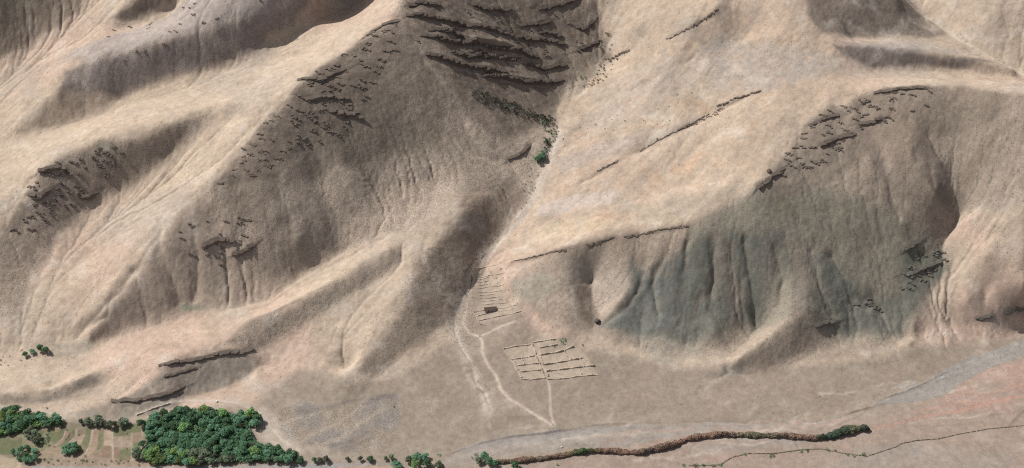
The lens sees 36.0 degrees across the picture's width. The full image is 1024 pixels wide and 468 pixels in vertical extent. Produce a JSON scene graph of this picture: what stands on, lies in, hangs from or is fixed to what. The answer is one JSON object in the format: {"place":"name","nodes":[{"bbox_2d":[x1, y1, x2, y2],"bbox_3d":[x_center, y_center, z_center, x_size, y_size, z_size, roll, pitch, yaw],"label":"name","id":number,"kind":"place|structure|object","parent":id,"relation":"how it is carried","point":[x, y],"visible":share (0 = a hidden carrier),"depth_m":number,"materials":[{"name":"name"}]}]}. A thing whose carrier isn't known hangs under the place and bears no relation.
{"place":"outdoors","nodes":[
{"label":"outdoors","id":0,"kind":"place"},
{"bbox_2d":[0,437,21,453],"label":"field","id":1,"kind":"structure","parent":0,"point":[7,444],"depth_m":1623.97,"materials":[{"name":"plant"}]},
{"bbox_2d":[49,429,64,442],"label":"field","id":2,"kind":"structure","parent":0,"point":[56,436],"depth_m":1632.93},
{"bbox_2d":[55,430,70,447],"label":"field","id":3,"kind":"structure","parent":0,"point":[66,435],"depth_m":1630.20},
{"bbox_2d":[61,430,75,445],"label":"field","id":4,"kind":"structure","parent":0,"point":[72,434],"depth_m":1631.85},
{"bbox_2d":[70,434,84,446],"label":"field","id":5,"kind":"structure","parent":0,"point":[79,439],"depth_m":1629.09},
{"bbox_2d":[80,428,91,452],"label":"field","id":6,"kind":"structure","parent":0,"point":[86,440],"depth_m":1628.13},
{"bbox_2d":[87,428,98,455],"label":"field","id":7,"kind":"structure","parent":0,"point":[93,442],"depth_m":1626.80,"materials":[{"name":"soil"}]},
{"bbox_2d":[97,430,103,449],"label":"field","id":8,"kind":"structure","parent":0,"point":[100,440],"depth_m":1628.99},
{"bbox_2d":[95,446,119,457],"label":"field","id":9,"kind":"structure","parent":0,"point":[108,452],"depth_m":1617.08,"materials":[{"name":"soil"}]},
{"bbox_2d":[104,430,112,445],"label":"field","id":10,"kind":"structure","parent":0,"point":[108,439],"depth_m":1630.06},
{"bbox_2d":[113,428,124,435],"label":"field","id":11,"kind":"structure","parent":0,"point":[118,432],"depth_m":1635.40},
{"bbox_2d":[113,436,131,447],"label":"field","id":12,"kind":"structure","parent":0,"point":[123,442],"depth_m":1626.47,"materials":[{"name":"soil"}]},
{"bbox_2d":[119,449,130,459],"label":"field","id":13,"kind":"structure","parent":0,"point":[124,454],"depth_m":1615.09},
{"bbox_2d":[125,424,140,433],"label":"field","id":14,"kind":"structure","parent":0,"point":[131,428],"depth_m":1638.71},
{"bbox_2d":[132,433,142,441],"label":"field","id":15,"kind":"structure","parent":0,"point":[136,437],"depth_m":1631.10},
{"bbox_2d":[31,463,390,467],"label":"road","id":16,"kind":"structure","parent":0,"point":[321,465],"depth_m":1602.70,"materials":[{"name":"asphalt"}]},
{"bbox_2d":[462,183,553,426],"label":"track","id":17,"kind":"structure","parent":0,"point":[468,298],"depth_m":1736.54,"materials":[{"name":"soil"}]},
{"bbox_2d":[0,0,1023,467],"bbox_3d":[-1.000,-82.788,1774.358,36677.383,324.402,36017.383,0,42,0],"label":"terrain","id":18,"kind":"structure","parent":0,"point":[332,298],"depth_m":1746.96,"materials":[{"name":"soil"}]},
{"bbox_2d":[17,420,26,427],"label":"broadleaf tree","id":19,"kind":"object","parent":18,"relation":"on","point":[21,424],"visible":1,"depth_m":1634.66,"materials":[{"name":"green plant"}]},
{"bbox_2d":[0,412,57,434],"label":"undergrowth","id":20,"kind":"object","parent":18,"relation":"on","point":[35,423],"visible":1,"depth_m":1638.58,"materials":[{"name":"green plant"}]},
{"bbox_2d":[0,404,65,418],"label":"footpath","id":21,"kind":"structure","parent":18,"relation":"on","point":[22,409],"depth_m":1654.02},
{"bbox_2d":[27,187,52,200],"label":"rock ledge","id":22,"kind":"object","parent":18,"relation":"on","point":[37,197],"visible":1,"depth_m":1780.84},
{"bbox_2d":[36,412,45,419],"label":"broadleaf tree","id":23,"kind":"object","parent":18,"relation":"on","point":[41,416],"visible":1,"depth_m":1640.94,"materials":[{"name":"green plant"}]},
{"bbox_2d":[37,165,71,175],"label":"rock ledge","id":24,"kind":"object","parent":18,"relation":"on","point":[51,168],"visible":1,"depth_m":1788.12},
{"bbox_2d":[78,190,99,199],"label":"rock ledge","id":25,"kind":"object","parent":18,"relation":"on","point":[89,196],"visible":1,"depth_m":1795.46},
{"bbox_2d":[111,385,185,402],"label":"rock ledge","id":26,"kind":"object","parent":18,"relation":"on","point":[171,391],"visible":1,"depth_m":1655.92,"materials":[{"name":"stone"}]},
{"bbox_2d":[145,433,154,440],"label":"broadleaf tree","id":27,"kind":"object","parent":18,"relation":"on","point":[150,436],"visible":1,"depth_m":1621.40,"materials":[{"name":"green plant"}]},
{"bbox_2d":[146,447,154,456],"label":"broadleaf tree","id":28,"kind":"object","parent":18,"relation":"on","point":[150,451],"visible":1,"depth_m":1606.09,"materials":[{"name":"green plant"}]},
{"bbox_2d":[148,411,159,417],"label":"broadleaf tree","id":29,"kind":"object","parent":18,"relation":"on","point":[156,414],"visible":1,"depth_m":1642.55,"materials":[{"name":"green plant"}]},
{"bbox_2d":[150,457,158,464],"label":"broadleaf tree","id":30,"kind":"object","parent":18,"relation":"on","point":[153,460],"visible":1,"depth_m":1602.05,"materials":[{"name":"green plant"}]},
{"bbox_2d":[170,446,178,454],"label":"broadleaf tree","id":31,"kind":"object","parent":18,"relation":"on","point":[174,450],"visible":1,"depth_m":1609.28,"materials":[{"name":"green plant"}]},
{"bbox_2d":[164,366,197,376],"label":"rock ledge","id":32,"kind":"object","parent":18,"relation":"on","point":[179,372],"visible":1,"depth_m":1670.25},
{"bbox_2d":[177,422,188,431],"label":"broadleaf tree","id":33,"kind":"object","parent":18,"relation":"on","point":[183,427],"visible":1,"depth_m":1629.37,"materials":[{"name":"green plant"}]},
{"bbox_2d":[181,405,190,413],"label":"broadleaf tree","id":34,"kind":"object","parent":18,"relation":"on","point":[186,409],"visible":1,"depth_m":1643.88,"materials":[{"name":"green plant"}]},
{"bbox_2d":[188,416,197,423],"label":"broadleaf tree","id":35,"kind":"object","parent":18,"relation":"on","point":[193,420],"visible":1,"depth_m":1634.59,"materials":[{"name":"green plant"}]},
{"bbox_2d":[134,399,262,415],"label":"footpath","id":36,"kind":"structure","parent":18,"relation":"on","point":[207,400],"depth_m":1657.22,"materials":[{"name":"soil"}]},
{"bbox_2d":[196,457,204,465],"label":"broadleaf tree","id":37,"kind":"object","parent":18,"relation":"on","point":[199,460],"visible":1,"depth_m":1599.03,"materials":[{"name":"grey plant"}]},
{"bbox_2d":[197,404,207,413],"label":"broadleaf tree","id":38,"kind":"object","parent":18,"relation":"on","point":[202,408],"visible":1,"depth_m":1644.02,"materials":[{"name":"green plant"}]},
{"bbox_2d":[198,420,207,427],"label":"broadleaf tree","id":39,"kind":"object","parent":18,"relation":"on","point":[203,423],"visible":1,"depth_m":1632.84,"materials":[{"name":"green plant"}]},
{"bbox_2d":[158,347,253,366],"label":"rock ledge","id":40,"kind":"object","parent":18,"relation":"on","point":[214,355],"visible":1,"depth_m":1679.87,"materials":[{"name":"stone"}]},
{"bbox_2d":[205,442,216,450],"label":"broadleaf tree","id":41,"kind":"object","parent":18,"relation":"on","point":[209,445],"visible":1,"depth_m":1609.36,"materials":[{"name":"green plant"}]},
{"bbox_2d":[206,410,215,416],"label":"broadleaf tree","id":42,"kind":"object","parent":18,"relation":"on","point":[209,413],"visible":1,"depth_m":1639.49,"materials":[{"name":"green plant"}]},
{"bbox_2d":[211,416,220,423],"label":"broadleaf tree","id":43,"kind":"object","parent":18,"relation":"on","point":[215,419],"visible":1,"depth_m":1635.00,"materials":[{"name":"green plant"}]},
{"bbox_2d":[212,445,221,452],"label":"broadleaf tree","id":44,"kind":"object","parent":18,"relation":"on","point":[215,448],"visible":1,"depth_m":1608.56,"materials":[{"name":"green plant"}]},
{"bbox_2d":[202,236,233,247],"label":"rock ledge","id":45,"kind":"object","parent":18,"relation":"on","point":[214,241],"visible":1,"depth_m":1738.28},
{"bbox_2d":[144,407,297,463],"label":"undergrowth","id":46,"kind":"object","parent":18,"relation":"on","point":[209,420],"visible":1,"depth_m":1628.59,"materials":[{"name":"green plant"}]},
{"bbox_2d":[218,408,227,416],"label":"broadleaf tree","id":47,"kind":"object","parent":18,"relation":"on","point":[223,412],"visible":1,"depth_m":1639.22,"materials":[{"name":"green plant"}]},
{"bbox_2d":[218,427,230,436],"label":"broadleaf tree","id":48,"kind":"object","parent":18,"relation":"on","point":[224,432],"visible":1,"depth_m":1621.92,"materials":[{"name":"green plant"}]},
{"bbox_2d":[236,446,248,452],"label":"broadleaf tree","id":49,"kind":"object","parent":18,"relation":"on","point":[240,449],"visible":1,"depth_m":1607.81,"materials":[{"name":"green plant"}]},
{"bbox_2d":[233,243,256,255],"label":"rock ledge","id":50,"kind":"object","parent":18,"relation":"on","point":[247,249],"visible":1,"depth_m":1740.17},
{"bbox_2d":[244,407,254,417],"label":"broadleaf tree","id":51,"kind":"object","parent":18,"relation":"on","point":[249,412],"visible":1,"depth_m":1640.30,"materials":[{"name":"green plant"}]},
{"bbox_2d":[248,445,258,454],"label":"broadleaf tree","id":52,"kind":"object","parent":18,"relation":"on","point":[254,450],"visible":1,"depth_m":1606.21,"materials":[{"name":"green plant"}]},
{"bbox_2d":[250,419,261,425],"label":"broadleaf tree","id":53,"kind":"object","parent":18,"relation":"on","point":[256,422],"visible":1,"depth_m":1632.53,"materials":[{"name":"green plant"}]},
{"bbox_2d":[261,413,300,451],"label":"footpath","id":54,"kind":"structure","parent":18,"relation":"on","point":[274,431],"depth_m":1630.41,"materials":[{"name":"soil"}]},
{"bbox_2d":[284,454,292,463],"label":"broadleaf tree","id":55,"kind":"object","parent":18,"relation":"on","point":[288,457],"visible":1,"depth_m":1599.27,"materials":[{"name":"green plant"}]},
{"bbox_2d":[297,68,346,82],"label":"rock ledge","id":56,"kind":"object","parent":18,"relation":"on","point":[325,77],"visible":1,"depth_m":1792.04,"materials":[{"name":"stone"}]},
{"bbox_2d":[305,94,349,100],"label":"rock ledge","id":57,"kind":"object","parent":18,"relation":"on","point":[318,97],"visible":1,"depth_m":1784.94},
{"bbox_2d":[329,109,363,119],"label":"rock ledge","id":58,"kind":"object","parent":18,"relation":"on","point":[349,114],"visible":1,"depth_m":1788.07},
{"bbox_2d":[366,19,400,35],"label":"rock ledge","id":59,"kind":"object","parent":18,"relation":"on","point":[386,23],"visible":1,"depth_m":1841.57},
{"bbox_2d":[391,460,402,467],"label":"broadleaf tree","id":60,"kind":"object","parent":18,"relation":"on","point":[396,464],"visible":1,"depth_m":1597.39,"materials":[{"name":"green plant"}]},
{"bbox_2d":[411,459,419,467],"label":"broadleaf tree","id":61,"kind":"object","parent":18,"relation":"on","point":[414,463],"visible":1,"depth_m":1597.00,"materials":[{"name":"green plant"}]},
{"bbox_2d":[411,452,420,459],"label":"broadleaf tree","id":62,"kind":"object","parent":18,"relation":"on","point":[417,456],"visible":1,"depth_m":1605.11,"materials":[{"name":"green plant"}]},
{"bbox_2d":[409,0,440,7],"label":"rock ledge","id":63,"kind":"object","parent":18,"relation":"on","point":[422,2],"visible":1,"depth_m":1852.25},
{"bbox_2d":[422,458,431,465],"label":"broadleaf tree","id":64,"kind":"object","parent":18,"relation":"on","point":[426,462],"visible":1,"depth_m":1599.92,"materials":[{"name":"green plant"}]},
{"bbox_2d":[406,12,471,27],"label":"rock ledge","id":65,"kind":"object","parent":18,"relation":"on","point":[422,15],"visible":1,"depth_m":1851.77,"materials":[{"name":"stone"}]},
{"bbox_2d":[428,26,474,40],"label":"rock ledge","id":66,"kind":"object","parent":18,"relation":"on","point":[457,34],"visible":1,"depth_m":1850.76,"materials":[{"name":"stone"}]},
{"bbox_2d":[426,52,507,72],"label":"rock ledge","id":67,"kind":"object","parent":18,"relation":"on","point":[452,61],"visible":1,"depth_m":1846.42,"materials":[{"name":"stone"}]},
{"bbox_2d":[453,275,485,384],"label":"dry wash","id":68,"kind":"object","parent":18,"relation":"on","point":[462,347],"visible":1,"depth_m":1717.40},
{"bbox_2d":[450,50,495,59],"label":"rock ledge","id":69,"kind":"object","parent":18,"relation":"on","point":[468,56],"visible":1,"depth_m":1853.40,"materials":[{"name":"stone"}]},
{"bbox_2d":[419,33,538,58],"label":"rock ledge","id":70,"kind":"object","parent":18,"relation":"on","point":[511,49],"visible":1,"depth_m":1858.73,"materials":[{"name":"stone"}]},
{"bbox_2d":[484,306,496,311],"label":"stone hut","id":71,"kind":"object","parent":18,"relation":"on","point":[494,308],"visible":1,"depth_m":1736.88,"materials":[{"name":"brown stone"}]},
{"bbox_2d":[472,2,511,12],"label":"rock ledge","id":72,"kind":"object","parent":18,"relation":"on","point":[494,9],"visible":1,"depth_m":1880.42,"materials":[{"name":"stone"}]},
{"bbox_2d":[470,23,514,36],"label":"rock ledge","id":73,"kind":"object","parent":18,"relation":"on","point":[487,27],"visible":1,"depth_m":1869.91,"materials":[{"name":"stone"}]},
{"bbox_2d":[468,49,521,61],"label":"rock ledge","id":74,"kind":"object","parent":18,"relation":"on","point":[509,59],"visible":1,"depth_m":1866.79,"materials":[{"name":"stone"}]},
{"bbox_2d":[481,320,516,335],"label":"footpath","id":75,"kind":"structure","parent":18,"relation":"on","point":[509,323],"depth_m":1719.97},
{"bbox_2d":[502,348,521,377],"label":"field wall","id":76,"kind":"structure","parent":18,"relation":"on","point":[508,356],"depth_m":1691.18,"materials":[{"name":"stone"}]},
{"bbox_2d":[507,144,530,159],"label":"rock ledge","id":77,"kind":"object","parent":18,"relation":"on","point":[520,153],"visible":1,"depth_m":1836.40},
{"bbox_2d":[482,126,561,260],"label":"dry wash","id":78,"kind":"object","parent":18,"relation":"on","point":[524,213],"visible":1,"depth_m":1809.68},
{"bbox_2d":[482,72,564,84],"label":"rock ledge","id":79,"kind":"object","parent":18,"relation":"on","point":[517,79],"visible":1,"depth_m":1869.61,"materials":[{"name":"stone"}]},
{"bbox_2d":[521,18,551,26],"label":"rock ledge","id":80,"kind":"object","parent":18,"relation":"on","point":[536,23],"visible":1,"depth_m":1898.99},
{"bbox_2d":[513,249,565,260],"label":"rock ledge","id":81,"kind":"object","parent":18,"relation":"on","point":[561,250],"visible":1,"depth_m":1749.87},
{"bbox_2d":[515,34,564,44],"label":"rock ledge","id":82,"kind":"object","parent":18,"relation":"on","point":[534,39],"visible":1,"depth_m":1895.46,"materials":[{"name":"stone"}]},
{"bbox_2d":[536,339,547,378],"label":"footpath","id":83,"kind":"structure","parent":18,"relation":"on","point":[539,352],"depth_m":1694.97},
{"bbox_2d":[455,425,635,452],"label":"river gravel","id":84,"kind":"structure","parent":18,"relation":"on","point":[540,436],"depth_m":1632.58,"materials":[{"name":"gravel"}]},
{"bbox_2d":[527,63,566,71],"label":"rock ledge","id":85,"kind":"object","parent":18,"relation":"on","point":[548,67],"visible":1,"depth_m":1891.58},
{"bbox_2d":[538,29,561,36],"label":"rock ledge","id":86,"kind":"object","parent":18,"relation":"on","point":[545,31],"visible":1,"depth_m":1903.35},
{"bbox_2d":[546,377,554,424],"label":"footpath","id":87,"kind":"structure","parent":18,"relation":"on","point":[550,400],"depth_m":1661.13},
{"bbox_2d":[539,345,573,354],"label":"field wall","id":88,"kind":"structure","parent":18,"relation":"on","point":[558,351],"depth_m":1698.18,"materials":[{"name":"stone"}]},
{"bbox_2d":[538,0,577,10],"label":"rock ledge","id":89,"kind":"object","parent":18,"relation":"on","point":[554,5],"visible":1,"depth_m":1916.06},
{"bbox_2d":[543,357,582,364],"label":"field wall","id":90,"kind":"structure","parent":18,"relation":"on","point":[561,361],"depth_m":1690.97,"materials":[{"name":"stone"}]},
{"bbox_2d":[546,364,594,371],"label":"field wall","id":91,"kind":"structure","parent":18,"relation":"on","point":[570,368],"depth_m":1685.30,"materials":[{"name":"stone"}]},
{"bbox_2d":[547,374,597,379],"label":"field wall","id":92,"kind":"structure","parent":18,"relation":"on","point":[572,377],"depth_m":1678.60,"materials":[{"name":"stone"}]},
{"bbox_2d":[576,21,593,30],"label":"rock ledge","id":93,"kind":"object","parent":18,"relation":"on","point":[585,27],"visible":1,"depth_m":1919.63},
{"bbox_2d":[579,40,599,50],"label":"rock ledge","id":94,"kind":"object","parent":18,"relation":"on","point":[587,46],"visible":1,"depth_m":1914.71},
{"bbox_2d":[586,237,614,246],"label":"rock ledge","id":95,"kind":"object","parent":18,"relation":"on","point":[598,242],"visible":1,"depth_m":1740.03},
{"bbox_2d":[623,225,688,237],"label":"rock ledge","id":96,"kind":"object","parent":18,"relation":"on","point":[655,231],"visible":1,"depth_m":1732.37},
{"bbox_2d":[496,431,823,463],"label":"reed belt","id":97,"kind":"object","parent":18,"relation":"on","point":[671,444],"visible":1,"depth_m":1614.10,"materials":[{"name":"plant"}]},
{"bbox_2d":[640,114,708,150],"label":"rock ledge","id":98,"kind":"object","parent":18,"relation":"on","point":[689,124],"visible":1,"depth_m":1810.54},
{"bbox_2d":[666,9,718,38],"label":"rock ledge","id":99,"kind":"object","parent":18,"relation":"on","point":[698,23],"visible":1,"depth_m":1865.32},
{"bbox_2d":[716,90,760,105],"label":"rock ledge","id":100,"kind":"object","parent":18,"relation":"on","point":[743,96],"visible":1,"depth_m":1808.86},
{"bbox_2d":[758,167,785,188],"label":"rock ledge","id":101,"kind":"object","parent":18,"relation":"on","point":[767,180],"visible":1,"depth_m":1739.25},
{"bbox_2d":[689,449,861,465],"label":"ditch weeds","id":102,"kind":"object","parent":18,"relation":"on","point":[771,453],"visible":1,"depth_m":1609.79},
{"bbox_2d":[808,113,839,126],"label":"rock ledge","id":103,"kind":"object","parent":18,"relation":"on","point":[822,119],"visible":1,"depth_m":1768.85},
{"bbox_2d":[814,319,835,327],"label":"rock ledge","id":104,"kind":"object","parent":18,"relation":"on","point":[819,324],"visible":1,"depth_m":1711.38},
{"bbox_2d":[819,133,855,146],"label":"rock ledge","id":105,"kind":"object","parent":18,"relation":"on","point":[832,140],"visible":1,"depth_m":1761.29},
{"bbox_2d":[815,424,869,439],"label":"willow thicket","id":106,"kind":"object","parent":18,"relation":"on","point":[840,431],"visible":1,"depth_m":1622.82,"materials":[{"name":"plant"}]},
{"bbox_2d":[858,116,885,125],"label":"rock ledge","id":107,"kind":"object","parent":18,"relation":"on","point":[871,122],"visible":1,"depth_m":1763.82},
{"bbox_2d":[873,85,932,93],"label":"rock ledge","id":108,"kind":"object","parent":18,"relation":"on","point":[903,88],"visible":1,"depth_m":1770.26,"materials":[{"name":"stone"}]},
{"bbox_2d":[905,239,921,250],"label":"rock ledge","id":109,"kind":"object","parent":18,"relation":"on","point":[914,244],"visible":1,"depth_m":1744.17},
{"bbox_2d":[906,259,942,276],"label":"rock ledge","id":110,"kind":"object","parent":18,"relation":"on","point":[929,265],"visible":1,"depth_m":1743.79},
{"bbox_2d":[868,425,1021,455],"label":"ditch weeds","id":111,"kind":"object","parent":18,"relation":"on","point":[943,437],"visible":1,"depth_m":1621.45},
{"bbox_2d":[875,341,1023,403],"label":"river gravel","id":112,"kind":"structure","parent":18,"relation":"on","point":[946,381],"depth_m":1690.19,"materials":[{"name":"gravel"}]},
{"bbox_2d":[906,0,1023,75],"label":"mountain track","id":113,"kind":"structure","parent":18,"relation":"on","point":[976,48],"depth_m":1866.76,"materials":[{"name":"soil"}]},
{"bbox_2d":[975,313,994,320],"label":"rock ledge","id":114,"kind":"object","parent":18,"relation":"on","point":[985,317],"visible":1,"depth_m":1729.15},
{"bbox_2d":[1005,306,1023,314],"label":"rock ledge","id":115,"kind":"object","parent":18,"relation":"on","point":[1013,310],"visible":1,"depth_m":1725.27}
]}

